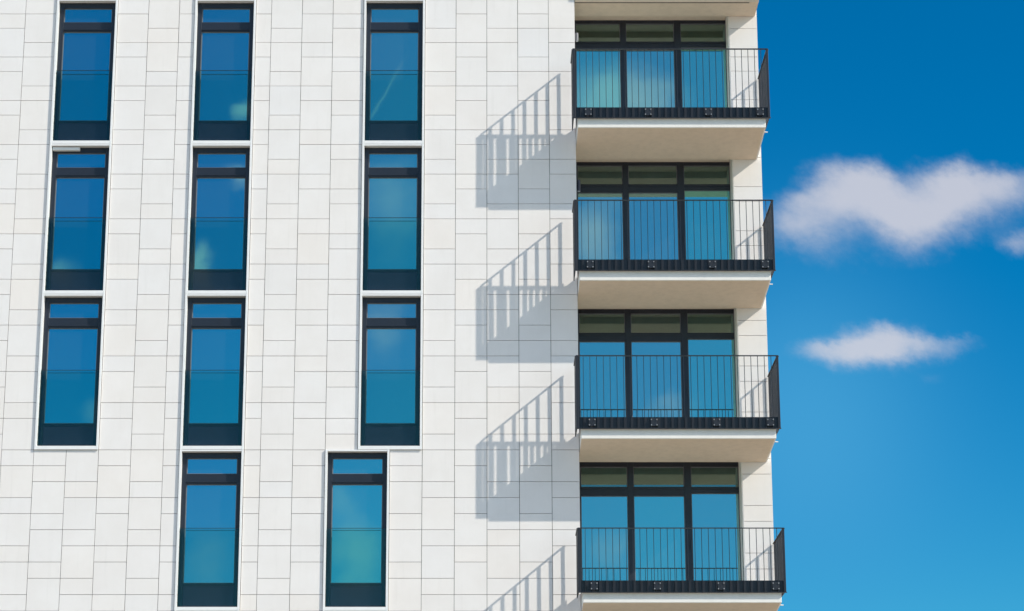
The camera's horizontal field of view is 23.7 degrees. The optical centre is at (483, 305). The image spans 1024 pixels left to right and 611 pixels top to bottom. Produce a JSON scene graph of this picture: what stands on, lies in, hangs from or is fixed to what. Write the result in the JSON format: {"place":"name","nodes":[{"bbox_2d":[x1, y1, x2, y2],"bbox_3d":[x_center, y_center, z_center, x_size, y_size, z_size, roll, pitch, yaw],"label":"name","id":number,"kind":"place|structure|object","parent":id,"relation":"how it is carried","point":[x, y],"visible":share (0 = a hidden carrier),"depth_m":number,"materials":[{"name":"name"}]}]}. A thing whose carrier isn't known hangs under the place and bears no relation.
{"place":"outdoors","nodes":[
{"label":"outdoors","id":0,"kind":"place"},
{"bbox_2d":[0,0,786,610],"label":"apartment building","id":1,"kind":"structure","parent":0,"point":[346,306],"depth_m":46.18,"materials":[{"name":"white tile"}]},
{"bbox_2d":[34,294,105,449],"bbox_3d":[-7.732,1.258,45.742,1.186,2.993,0.252,0,-16,0],"label":"window","id":2,"kind":"structure","parent":1,"relation":"in","point":[69,384],"depth_m":45.77,"materials":[{"name":"blue glass"}]},
{"bbox_2d":[42,144,111,294],"bbox_3d":[-7.732,-1.622,46.560,1.186,2.993,0.252,0,-16,0],"label":"window","id":3,"kind":"structure","parent":1,"relation":"in","point":[79,184],"depth_m":46.60,"materials":[{"name":"blue glass"}]},
{"bbox_2d":[50,0,118,143],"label":"window","id":4,"kind":"structure","parent":1,"relation":"in","point":[83,92],"depth_m":47.41,"materials":[{"name":"blue glass"}]},
{"bbox_2d":[174,450,243,610],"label":"window","id":5,"kind":"structure","parent":1,"relation":"in","point":[210,495],"depth_m":44.95,"materials":[{"name":"blue glass"}]},
{"bbox_2d":[180,294,248,449],"bbox_3d":[-5.037,1.258,45.742,1.186,2.993,0.252,0,-16,0],"label":"window","id":6,"kind":"structure","parent":1,"relation":"in","point":[213,400],"depth_m":45.77,"materials":[{"name":"blue glass"}]},
{"bbox_2d":[185,144,252,294],"bbox_3d":[-5.037,-1.622,46.560,1.186,2.993,0.252,0,-16,0],"label":"window","id":7,"kind":"structure","parent":1,"relation":"in","point":[220,176],"depth_m":46.60,"materials":[{"name":"blue glass"}]},
{"bbox_2d":[190,0,256,144],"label":"window","id":8,"kind":"structure","parent":1,"relation":"in","point":[222,112],"depth_m":47.41,"materials":[{"name":"blue glass"}]},
{"bbox_2d":[322,450,389,610],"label":"window","id":9,"kind":"structure","parent":1,"relation":"in","point":[356,501],"depth_m":44.95,"materials":[{"name":"blue glass"}]},
{"bbox_2d":[358,294,422,449],"bbox_3d":[-1.742,1.258,45.742,1.186,2.993,0.252,0,-16,0],"label":"window","id":10,"kind":"structure","parent":1,"relation":"in","point":[391,329],"depth_m":45.77,"materials":[{"name":"blue glass"}]},
{"bbox_2d":[360,144,423,293],"bbox_3d":[-1.742,-1.622,46.560,1.186,2.993,0.252,0,-16,0],"label":"window","id":11,"kind":"structure","parent":1,"relation":"in","point":[392,194],"depth_m":46.60,"materials":[{"name":"blue glass"}]},
{"bbox_2d":[362,0,424,143],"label":"window","id":12,"kind":"structure","parent":1,"relation":"in","point":[394,30],"depth_m":47.41,"materials":[{"name":"blue glass"}]},
{"bbox_2d":[576,180,580,191],"bbox_3d":[1.806,-2.287,46.745,0.080,0.228,0.070,0,-16,0],"label":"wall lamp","id":13,"kind":"object","parent":1,"relation":"attached to","point":[578,187],"visible":1,"depth_m":46.72,"materials":[{"name":"metal"}]},
{"bbox_2d":[756,0,1023,610],"label":"sky","id":14,"kind":"structure","parent":0,"point":[892,149],"materials":[{"name":"blue"}]}
]}

